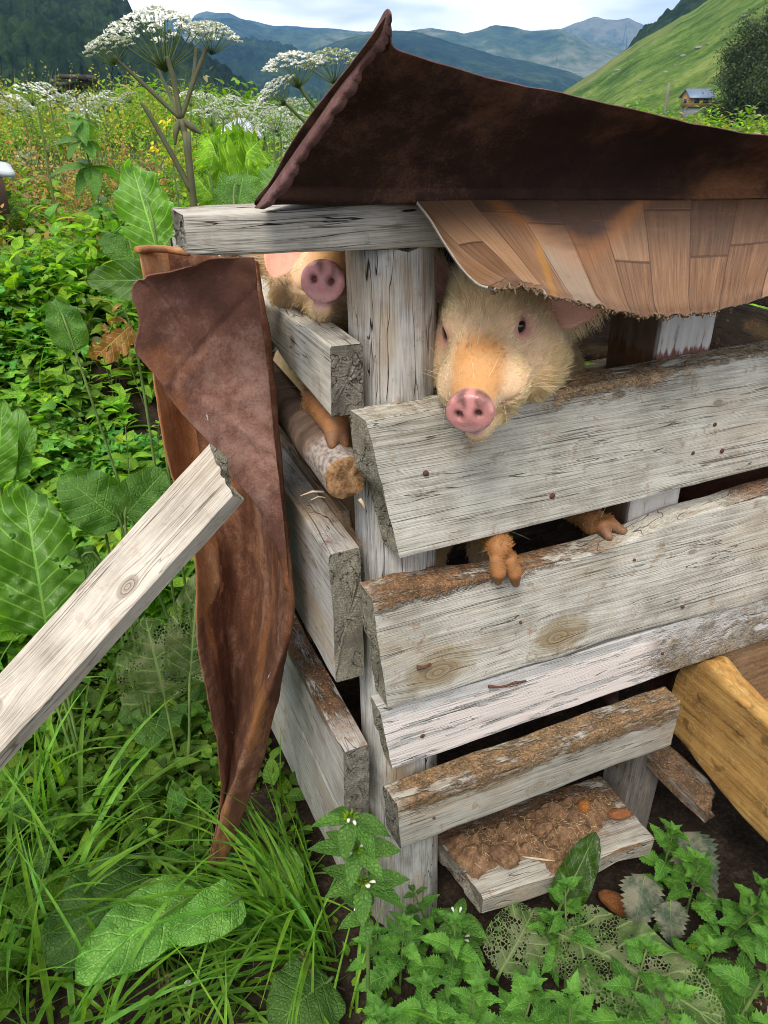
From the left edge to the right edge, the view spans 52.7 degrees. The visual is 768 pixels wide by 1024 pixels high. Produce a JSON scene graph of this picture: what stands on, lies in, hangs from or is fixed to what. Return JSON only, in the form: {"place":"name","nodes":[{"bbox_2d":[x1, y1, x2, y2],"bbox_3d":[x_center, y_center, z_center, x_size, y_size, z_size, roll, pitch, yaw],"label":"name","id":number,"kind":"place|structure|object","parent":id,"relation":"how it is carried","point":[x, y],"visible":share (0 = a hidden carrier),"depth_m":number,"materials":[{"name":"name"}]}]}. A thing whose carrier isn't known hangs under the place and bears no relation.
{"place":"outdoors","nodes":[
{"label":"outdoors","id":0,"kind":"place"},
{"bbox_2d":[0,0,292,116],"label":"forest hill","id":1,"kind":"structure","parent":0,"point":[55,35],"depth_m":479.12,"materials":[{"name":"plant"}]},
{"bbox_2d":[194,35,345,114],"bbox_3d":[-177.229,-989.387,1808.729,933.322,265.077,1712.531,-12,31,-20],"label":"wooded ridge mountain","id":2,"kind":"structure","parent":0,"point":[247,59],"depth_m":1848.30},
{"bbox_2d":[0,110,767,1023],"bbox_3d":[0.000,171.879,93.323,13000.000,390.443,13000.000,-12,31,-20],"label":"ground","id":3,"kind":"structure","parent":0,"point":[740,840],"depth_m":1.48,"materials":[{"name":"soil"}]},
{"bbox_2d":[0,161,14,213],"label":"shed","id":4,"kind":"structure","parent":3,"relation":"on","point":[6,170],"depth_m":3.22,"materials":[{"name":"brown"}]},
{"bbox_2d":[0,99,22,177],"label":"hogweed","id":5,"kind":"object","parent":3,"relation":"on","point":[9,107],"visible":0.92,"depth_m":5.19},
{"bbox_2d":[0,399,37,497],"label":"dock plant","id":6,"kind":"object","parent":3,"relation":"on","point":[18,436],"visible":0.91,"depth_m":1.69,"materials":[{"name":"green plant"}]},
{"bbox_2d":[3,93,39,186],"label":"hogweed","id":7,"kind":"object","parent":3,"relation":"on","point":[18,97],"visible":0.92,"depth_m":4.40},
{"bbox_2d":[11,150,38,194],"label":"hogweed","id":8,"kind":"object","parent":3,"relation":"on","point":[28,153],"visible":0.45,"depth_m":4.52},
{"bbox_2d":[13,83,58,221],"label":"hogweed","id":9,"kind":"object","parent":3,"relation":"on","point":[32,103],"visible":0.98,"depth_m":3.40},
{"bbox_2d":[3,795,75,883],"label":"broad weed","id":10,"kind":"object","parent":3,"relation":"on","point":[23,824],"visible":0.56,"depth_m":1.44,"materials":[{"name":"green plant"}]},
{"bbox_2d":[0,480,88,788],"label":"dock plant","id":11,"kind":"object","parent":3,"relation":"on","point":[36,546],"visible":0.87,"depth_m":1.40,"materials":[{"name":"green plant"}]},
{"bbox_2d":[30,81,64,181],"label":"hogweed","id":12,"kind":"object","parent":3,"relation":"on","point":[45,84],"visible":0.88,"depth_m":4.82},
{"bbox_2d":[47,93,74,155],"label":"hogweed","id":13,"kind":"object","parent":3,"relation":"on","point":[62,96],"visible":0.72,"depth_m":4.84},
{"bbox_2d":[48,263,75,302],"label":"nettle plant","id":14,"kind":"object","parent":3,"relation":"on","point":[52,266],"visible":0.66,"depth_m":2.75,"materials":[{"name":"green plant"}]},
{"bbox_2d":[45,342,100,418],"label":"nettle plant","id":15,"kind":"object","parent":3,"relation":"on","point":[65,377],"visible":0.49,"depth_m":2.56,"materials":[{"name":"green plant"}]},
{"bbox_2d":[40,74,112,112],"bbox_3d":[-3.938,-5.381,9.980,0.941,0.445,0.531,-12,31,-20],"label":"wooden hut","id":16,"kind":"object","parent":3,"relation":"on","point":[86,80],"visible":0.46,"depth_m":9.83,"materials":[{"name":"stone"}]},
{"bbox_2d":[49,111,119,232],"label":"hemp nettle","id":17,"kind":"object","parent":3,"relation":"on","point":[89,172],"visible":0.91,"depth_m":2.95,"materials":[{"name":"green plant"}]},
{"bbox_2d":[68,92,102,195],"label":"hogweed","id":18,"kind":"object","parent":3,"relation":"on","point":[84,96],"visible":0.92,"depth_m":4.51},
{"bbox_2d":[73,107,106,202],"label":"hogweed","id":19,"kind":"object","parent":3,"relation":"on","point":[90,111],"visible":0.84,"depth_m":4.55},
{"bbox_2d":[90,94,113,165],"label":"hogweed","id":20,"kind":"object","parent":3,"relation":"on","point":[102,96],"visible":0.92,"depth_m":5.92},
{"bbox_2d":[91,342,126,395],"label":"nettle plant","id":21,"kind":"object","parent":3,"relation":"on","point":[116,387],"visible":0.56,"depth_m":2.65,"materials":[{"name":"green plant"}]},
{"bbox_2d":[56,466,168,718],"bbox_3d":[-0.514,0.234,1.575,0.230,0.706,0.165,-12,31,-20],"label":"crinkled plant","id":22,"kind":"object","parent":3,"relation":"on","point":[92,502],"visible":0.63,"depth_m":1.43,"materials":[{"name":"green plant"}]},
{"bbox_2d":[45,228,197,655],"bbox_3d":[-0.502,-0.033,1.673,0.303,1.095,0.130,7,29,12],"label":"mottled leaf plant","id":23,"kind":"object","parent":3,"relation":"on","point":[66,327],"visible":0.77,"depth_m":1.48,"materials":[{"name":"plant"}]},
{"bbox_2d":[0,443,243,769],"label":"leaning board","id":24,"kind":"object","parent":3,"relation":"on","point":[106,604],"visible":1,"depth_m":0.84,"materials":[{"name":"grey wood"}]},
{"bbox_2d":[98,418,155,480],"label":"nettle plant","id":25,"kind":"object","parent":3,"relation":"on","point":[128,466],"visible":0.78,"depth_m":2.39,"materials":[{"name":"green plant"}]},
{"bbox_2d":[109,341,151,406],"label":"nettle plant","id":26,"kind":"object","parent":3,"relation":"on","point":[136,381],"visible":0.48,"depth_m":2.65,"materials":[{"name":"green plant"}]},
{"bbox_2d":[0,61,265,249],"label":"meadow weeds","id":27,"kind":"object","parent":3,"relation":"on","point":[86,203],"visible":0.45,"depth_m":4.52,"materials":[{"name":"green plant"}]},
{"bbox_2d":[88,309,185,678],"bbox_3d":[-0.533,0.029,1.716,0.096,0.941,0.072,-12,31,-20],"label":"dead leaf","id":28,"kind":"object","parent":3,"relation":"on","point":[113,339],"visible":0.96,"depth_m":1.52,"materials":[{"name":"plant"}]},
{"bbox_2d":[41,852,245,985],"bbox_3d":[-0.389,0.679,1.267,0.309,0.223,0.238,-12,31,-20],"label":"burdock plant","id":29,"kind":"object","parent":3,"relation":"on","point":[126,917],"visible":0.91,"depth_m":1.21,"materials":[{"name":"green plant"}]},
{"bbox_2d":[113,158,174,257],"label":"dock plant","id":30,"kind":"object","parent":3,"relation":"on","point":[141,213],"visible":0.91,"depth_m":1.41,"materials":[{"name":"green plant"}]},
{"bbox_2d":[144,420,165,466],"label":"nettle plant","id":31,"kind":"object","parent":3,"relation":"on","point":[153,432],"visible":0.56,"depth_m":2.47,"materials":[{"name":"green plant"}]},
{"bbox_2d":[115,574,203,778],"bbox_3d":[-0.421,0.363,1.559,0.207,0.497,0.094,-7,29,-13],"label":"eaten dock","id":32,"kind":"object","parent":3,"relation":"on","point":[187,666],"visible":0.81,"depth_m":1.50,"materials":[{"name":"green plant"}]},
{"bbox_2d":[154,955,164,1021],"bbox_3d":[-0.349,0.742,1.213,0.016,0.135,0.039,3,29,5],"label":"plantain spike","id":33,"kind":"object","parent":3,"relation":"on","point":[159,984],"visible":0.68,"depth_m":1.20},
{"bbox_2d":[82,3,242,206],"bbox_3d":[-0.422,-0.306,1.778,0.290,1.446,0.227,-12,31,-20],"label":"hogweed","id":34,"kind":"object","parent":3,"relation":"on","point":[182,123],"visible":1,"depth_m":1.46,"materials":[{"name":"plant"}]},
{"bbox_2d":[119,672,206,752],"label":"broad weed","id":35,"kind":"object","parent":3,"relation":"on","point":[158,720],"visible":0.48,"depth_m":1.67,"materials":[{"name":"green plant"}]},
{"bbox_2d":[179,89,203,139],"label":"hogweed","id":36,"kind":"object","parent":3,"relation":"on","point":[191,100],"visible":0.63,"depth_m":4.65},
{"bbox_2d":[193,91,224,132],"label":"hogweed","id":37,"kind":"object","parent":3,"relation":"on","point":[204,96],"visible":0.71,"depth_m":4.04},
{"bbox_2d":[199,105,228,129],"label":"hogweed","id":38,"kind":"object","parent":3,"relation":"on","point":[211,124],"visible":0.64,"depth_m":4.08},
{"bbox_2d":[204,97,239,132],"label":"hogweed","id":39,"kind":"object","parent":3,"relation":"on","point":[215,103],"visible":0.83,"depth_m":3.39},
{"bbox_2d":[184,121,272,205],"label":"hogweed leaf plant","id":40,"kind":"object","parent":3,"relation":"on","point":[232,152],"visible":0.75,"depth_m":1.85,"materials":[{"name":"plant"}]},
{"bbox_2d":[215,105,264,132],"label":"hogweed","id":41,"kind":"object","parent":3,"relation":"on","point":[238,110],"visible":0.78,"depth_m":2.80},
{"bbox_2d":[212,160,278,204],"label":"dock plant","id":42,"kind":"object","parent":3,"relation":"on","point":[240,188],"visible":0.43,"depth_m":1.59,"materials":[{"name":"green plant"}]},
{"bbox_2d":[235,898,266,954],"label":"hemp nettle","id":43,"kind":"object","parent":3,"relation":"on","point":[243,926],"visible":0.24,"depth_m":1.29,"materials":[{"name":"green plant"}]},
{"bbox_2d":[237,104,266,130],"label":"hogweed","id":44,"kind":"object","parent":3,"relation":"on","point":[253,105],"visible":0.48,"depth_m":4.10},
{"bbox_2d":[245,99,274,168],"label":"hogweed","id":45,"kind":"object","parent":3,"relation":"on","point":[252,101],"visible":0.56,"depth_m":4.73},
{"bbox_2d":[255,123,273,165],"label":"hogweed","id":46,"kind":"object","parent":3,"relation":"on","point":[270,136],"visible":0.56,"depth_m":4.80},
{"bbox_2d":[252,105,292,160],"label":"hogweed","id":47,"kind":"object","parent":3,"relation":"on","point":[273,121],"visible":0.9,"depth_m":2.95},
{"bbox_2d":[0,70,549,1023],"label":"grass","id":48,"kind":"structure","parent":3,"relation":"on","point":[270,916],"depth_m":1.29,"materials":[{"name":"plant"}]},
{"bbox_2d":[262,112,297,159],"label":"hogweed","id":49,"kind":"object","parent":3,"relation":"on","point":[278,134],"visible":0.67,"depth_m":3.46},
{"bbox_2d":[259,845,304,909],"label":"burdock plant","id":50,"kind":"object","parent":3,"relation":"on","point":[297,858],"visible":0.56,"depth_m":1.35,"materials":[{"name":"green plant"}]},
{"bbox_2d":[273,97,301,150],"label":"hogweed","id":51,"kind":"object","parent":3,"relation":"on","point":[293,101],"visible":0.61,"depth_m":4.12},
{"bbox_2d":[276,119,301,145],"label":"hogweed","id":52,"kind":"object","parent":3,"relation":"on","point":[300,121],"visible":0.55,"depth_m":3.46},
{"bbox_2d":[266,954,345,1023],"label":"burdock plant","id":53,"kind":"object","parent":3,"relation":"on","point":[328,1003],"visible":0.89,"depth_m":1.20,"materials":[{"name":"green plant"}]},
{"bbox_2d":[254,47,357,122],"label":"hogweed","id":54,"kind":"object","parent":3,"relation":"on","point":[312,60],"visible":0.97,"depth_m":1.66,"materials":[{"name":"plant"}]},
{"bbox_2d":[308,806,409,1006],"bbox_3d":[-0.029,0.603,1.124,0.133,0.506,0.096,7,29,13],"label":"hemp nettle","id":55,"kind":"object","parent":3,"relation":"on","point":[369,850],"visible":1,"depth_m":1.04,"materials":[{"name":"green plant"}]},
{"bbox_2d":[30,716,707,1023],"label":"twig litter","id":56,"kind":"object","parent":3,"relation":"on","point":[184,957],"visible":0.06,"depth_m":1.27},
{"bbox_2d":[346,923,401,997],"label":"nettle plant","id":57,"kind":"object","parent":3,"relation":"on","point":[380,960],"visible":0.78,"depth_m":1.23,"materials":[{"name":"green plant"}]},
{"bbox_2d":[0,66,767,672],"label":"undergrowth","id":58,"kind":"object","parent":3,"relation":"on","point":[28,288],"visible":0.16,"depth_m":2.76,"materials":[{"name":"green plant"}]},
{"bbox_2d":[0,323,767,1023],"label":"ground cover","id":59,"kind":"object","parent":3,"relation":"on","point":[162,755],"visible":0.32,"depth_m":1.56,"materials":[{"name":"green plant"}]},
{"bbox_2d":[361,989,424,1023],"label":"nettle plant","id":60,"kind":"object","parent":3,"relation":"on","point":[378,1010],"visible":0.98,"depth_m":1.10,"materials":[{"name":"green plant"}]},
{"bbox_2d":[353,911,438,992],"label":"nettle plant","id":61,"kind":"object","parent":3,"relation":"on","point":[413,950],"visible":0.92,"depth_m":1.22,"materials":[{"name":"green plant"}]},
{"bbox_2d":[400,884,444,933],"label":"nettle plant","id":62,"kind":"object","parent":3,"relation":"on","point":[427,902],"visible":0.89,"depth_m":1.31,"materials":[{"name":"green plant"}]},
{"bbox_2d":[394,968,457,1023],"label":"nettle plant","id":63,"kind":"object","parent":3,"relation":"on","point":[425,983],"visible":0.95,"depth_m":1.11,"materials":[{"name":"green plant"}]},
{"bbox_2d":[408,907,498,1008],"bbox_3d":[0.111,0.718,1.206,0.128,0.230,0.120,-12,31,-20],"label":"nettle plant","id":64,"kind":"object","parent":3,"relation":"on","point":[452,970],"visible":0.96,"depth_m":1.19,"materials":[{"name":"green plant"}]},
{"bbox_2d":[428,898,488,986],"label":"hemp nettle","id":65,"kind":"object","parent":3,"relation":"on","point":[473,937],"visible":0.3,"depth_m":1.25,"materials":[{"name":"green plant"}]},
{"bbox_2d":[418,959,507,1023],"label":"nettle plant","id":66,"kind":"object","parent":3,"relation":"on","point":[476,999],"visible":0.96,"depth_m":1.09,"materials":[{"name":"green plant"}]},
{"bbox_2d":[168,203,767,930],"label":"pig pen","id":67,"kind":"object","parent":3,"relation":"on","point":[642,425],"visible":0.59,"depth_m":1.07,"materials":[{"name":"wood"},{"name":"paint"},{"name":"rusty iron"}]},
{"bbox_2d":[131,245,295,874],"bbox_3d":[-0.253,0.140,1.198,0.184,1.076,0.350,-12,31,-20],"label":"rusty sheet","id":68,"kind":"object","parent":67,"relation":"attached to","point":[202,346],"visible":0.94,"depth_m":1.05,"materials":[{"name":"metal"}]},
{"bbox_2d":[247,251,437,643],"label":"pig","id":69,"kind":"object","parent":67,"relation":"in","point":[313,285],"visible":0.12,"depth_m":0.92},
{"bbox_2d":[254,9,767,208],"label":"roof sheet","id":70,"kind":"object","parent":67,"relation":"on","point":[387,122],"visible":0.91,"depth_m":0.74,"materials":[{"name":"metal"}]},
{"bbox_2d":[416,199,767,321],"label":"linoleum flap","id":71,"kind":"object","parent":70,"relation":"hanging from","point":[657,259],"visible":1,"depth_m":0.83,"materials":[{"name":"laminate"}]},
{"bbox_2d":[422,247,626,586],"bbox_3d":[0.188,0.048,1.446,0.303,1.131,1.014,-1,29,-2],"label":"pig","id":72,"kind":"object","parent":67,"relation":"in","point":[499,358],"visible":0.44,"depth_m":0.85},
{"bbox_2d":[645,745,714,822],"bbox_3d":[0.525,0.468,1.433,0.062,0.030,0.249,-13,31,-23],"label":"ledge board","id":73,"kind":"object","parent":67,"relation":"attached to","point":[684,781],"visible":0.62,"depth_m":1.39,"materials":[{"name":"brown wood"}]},
{"bbox_2d":[672,639,767,841],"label":"feeding trough","id":74,"kind":"object","parent":67,"relation":"attached to","point":[721,730],"visible":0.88,"depth_m":1.31,"materials":[{"name":"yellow wood"}]},
{"bbox_2d":[483,902,549,982],"bbox_3d":[0.217,0.727,1.264,0.121,0.140,0.105,-12,31,-20],"label":"eaten dock","id":75,"kind":"object","parent":3,"relation":"on","point":[507,964],"visible":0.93,"depth_m":1.24,"materials":[{"name":"green plant"}]},
{"bbox_2d":[488,958,567,1023],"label":"nettle plant","id":76,"kind":"object","parent":3,"relation":"on","point":[519,999],"visible":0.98,"depth_m":1.11,"materials":[{"name":"green plant"}]},
{"bbox_2d":[520,907,567,987],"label":"nettle plant","id":77,"kind":"object","parent":3,"relation":"on","point":[539,927],"visible":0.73,"depth_m":1.26,"materials":[{"name":"green plant"}]},
{"bbox_2d":[438,776,654,912],"bbox_3d":[0.283,0.597,1.401,0.372,0.047,0.164,-10,30,-17],"label":"step board","id":78,"kind":"object","parent":3,"relation":"on","point":[614,835],"visible":0.53,"depth_m":1.37,"materials":[{"name":"grey wood"}]},
{"bbox_2d":[489,844,519,868],"bbox_3d":[0.208,0.591,1.331,0.039,0.033,0.050,-22,35,-35],"label":"dropping","id":79,"kind":"object","parent":78,"relation":"on","point":[505,856],"visible":1,"depth_m":1.32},
{"bbox_2d":[443,790,653,898],"bbox_3d":[0.288,0.569,1.375,0.362,0.033,0.136,-10,30,-17],"label":"dung heap","id":80,"kind":"object","parent":78,"relation":"on","point":[569,820],"visible":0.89,"depth_m":1.38,"materials":[{"name":"soil"}]},
{"bbox_2d":[531,816,552,837],"bbox_3d":[0.281,0.563,1.380,0.044,0.027,0.035,-12,31,-20],"label":"dropping","id":81,"kind":"object","parent":80,"relation":"on","point":[542,828],"visible":1,"depth_m":1.37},
{"bbox_2d":[577,798,590,813],"bbox_3d":[0.366,0.538,1.419,0.024,0.027,0.026,-12,31,-20],"label":"husk","id":82,"kind":"object","parent":80,"relation":"on","point":[583,804],"visible":1,"depth_m":1.41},
{"bbox_2d":[608,808,631,819],"bbox_3d":[0.430,0.550,1.413,0.043,0.016,0.023,-12,31,-20],"label":"chewed peel","id":83,"kind":"object","parent":78,"relation":"on","point":[620,813],"visible":1,"depth_m":1.41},
{"bbox_2d":[527,969,597,1023],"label":"nettle plant","id":84,"kind":"object","parent":3,"relation":"on","point":[573,1008],"visible":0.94,"depth_m":1.09,"materials":[{"name":"green plant"}]},
{"bbox_2d":[535,873,607,1003],"bbox_3d":[0.302,0.698,1.251,0.114,0.219,0.135,1,29,1],"label":"nettle plant","id":85,"kind":"object","parent":3,"relation":"on","point":[572,906],"visible":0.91,"depth_m":1.23,"materials":[{"name":"green plant"}]},
{"bbox_2d":[549,832,600,927],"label":"dock plant","id":86,"kind":"object","parent":3,"relation":"on","point":[582,858],"visible":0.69,"depth_m":1.29,"materials":[{"name":"green plant"}]},
{"bbox_2d":[597,889,627,919],"bbox_3d":[0.421,0.695,1.369,0.092,0.033,0.039,16,32,27],"label":"dried husk","id":87,"kind":"object","parent":3,"relation":"on","point":[610,900],"visible":0.51,"depth_m":1.37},
{"bbox_2d":[578,932,674,1023],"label":"nettle plant","id":88,"kind":"object","parent":3,"relation":"on","point":[622,981],"visible":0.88,"depth_m":1.12,"materials":[{"name":"green plant"}]},
{"bbox_2d":[550,905,726,1023],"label":"eaten dock","id":89,"kind":"object","parent":3,"relation":"on","point":[675,959],"visible":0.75,"depth_m":1.18,"materials":[{"name":"green plant"}]},
{"bbox_2d":[619,873,664,936],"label":"wilted leaf","id":90,"kind":"object","parent":3,"relation":"on","point":[642,894],"visible":0.75,"depth_m":1.31,"materials":[{"name":"plant"}]},
{"bbox_2d":[617,975,701,1023],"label":"nettle plant","id":91,"kind":"object","parent":3,"relation":"on","point":[673,993],"visible":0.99,"depth_m":1.08,"materials":[{"name":"green plant"}]},
{"bbox_2d":[637,817,697,891],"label":"nettle plant","id":92,"kind":"object","parent":3,"relation":"on","point":[668,843],"visible":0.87,"depth_m":1.36,"materials":[{"name":"green plant"}]},
{"bbox_2d":[652,899,690,948],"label":"wilted leaf","id":93,"kind":"object","parent":3,"relation":"on","point":[670,915],"visible":0.84,"depth_m":1.28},
{"bbox_2d":[652,845,722,935],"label":"nettle plant","id":94,"kind":"object","parent":3,"relation":"on","point":[704,906],"visible":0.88,"depth_m":1.32,"materials":[{"name":"green plant"}]},
{"bbox_2d":[668,831,720,900],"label":"wilted leaf","id":95,"kind":"object","parent":3,"relation":"on","point":[700,843],"visible":0.54,"depth_m":1.38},
{"bbox_2d":[669,930,734,1014],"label":"nettle plant","id":96,"kind":"object","parent":3,"relation":"on","point":[710,946],"visible":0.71,"depth_m":1.18,"materials":[{"name":"green plant"}]},
{"bbox_2d":[674,922,767,1023],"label":"nettle plant","id":97,"kind":"object","parent":3,"relation":"on","point":[745,983],"visible":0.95,"depth_m":1.09,"materials":[{"name":"green plant"}]},
{"bbox_2d":[699,94,748,126],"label":"bush","id":98,"kind":"object","parent":3,"relation":"on","point":[727,115],"visible":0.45,"depth_m":119.34,"materials":[{"name":"green plant"}]},
{"bbox_2d":[685,889,767,965],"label":"nettle plant","id":99,"kind":"object","parent":3,"relation":"on","point":[745,939],"visible":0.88,"depth_m":1.28,"materials":[{"name":"green plant"}]},
{"bbox_2d":[717,870,767,950],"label":"nettle plant","id":100,"kind":"object","parent":3,"relation":"on","point":[749,895],"visible":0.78,"depth_m":1.30,"materials":[{"name":"green plant"}]},
{"bbox_2d":[723,41,767,120],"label":"tree","id":101,"kind":"object","parent":3,"relation":"on","point":[762,87],"visible":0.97,"depth_m":111.13,"materials":[{"name":"green plant"}]},
{"bbox_2d":[157,17,623,77],"bbox_3d":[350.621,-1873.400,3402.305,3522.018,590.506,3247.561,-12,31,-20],"label":"mountain range","id":102,"kind":"structure","parent":0,"point":[561,49],"depth_m":3737.47,"materials":[{"name":"stone"}]},
{"bbox_2d":[123,0,679,32],"label":"sky","id":103,"kind":"structure","parent":0,"point":[462,16],"materials":[{"name":"white"}]},
{"bbox_2d":[193,11,643,49],"bbox_3d":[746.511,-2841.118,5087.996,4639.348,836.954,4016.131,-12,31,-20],"label":"mountain range","id":104,"kind":"structure","parent":0,"point":[621,34],"depth_m":5321.30,"materials":[{"name":"stone"}]},
{"bbox_2d":[310,30,583,91],"bbox_3d":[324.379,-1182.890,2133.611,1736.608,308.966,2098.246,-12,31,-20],"label":"wooded ridge mountain","id":105,"kind":"structure","parent":0,"point":[485,64],"depth_m":2371.52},
{"bbox_2d":[563,0,767,125],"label":"pasture hill","id":106,"kind":"structure","parent":0,"point":[647,61],"depth_m":304.26,"materials":[{"name":"plant"}]},
{"bbox_2d":[678,89,714,117],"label":"house","id":107,"kind":"structure","parent":106,"relation":"on","point":[691,99],"depth_m":162.69,"materials":[{"name":"wood"}]},
{"bbox_2d":[701,1,767,127],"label":"tree","id":108,"kind":"object","parent":106,"relation":"on","point":[739,56],"visible":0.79,"depth_m":117.01,"materials":[{"name":"green plant"}]},
{"bbox_2d":[624,0,707,50],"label":"wooded spur hill","id":109,"kind":"structure","parent":0,"point":[680,9],"depth_m":696.40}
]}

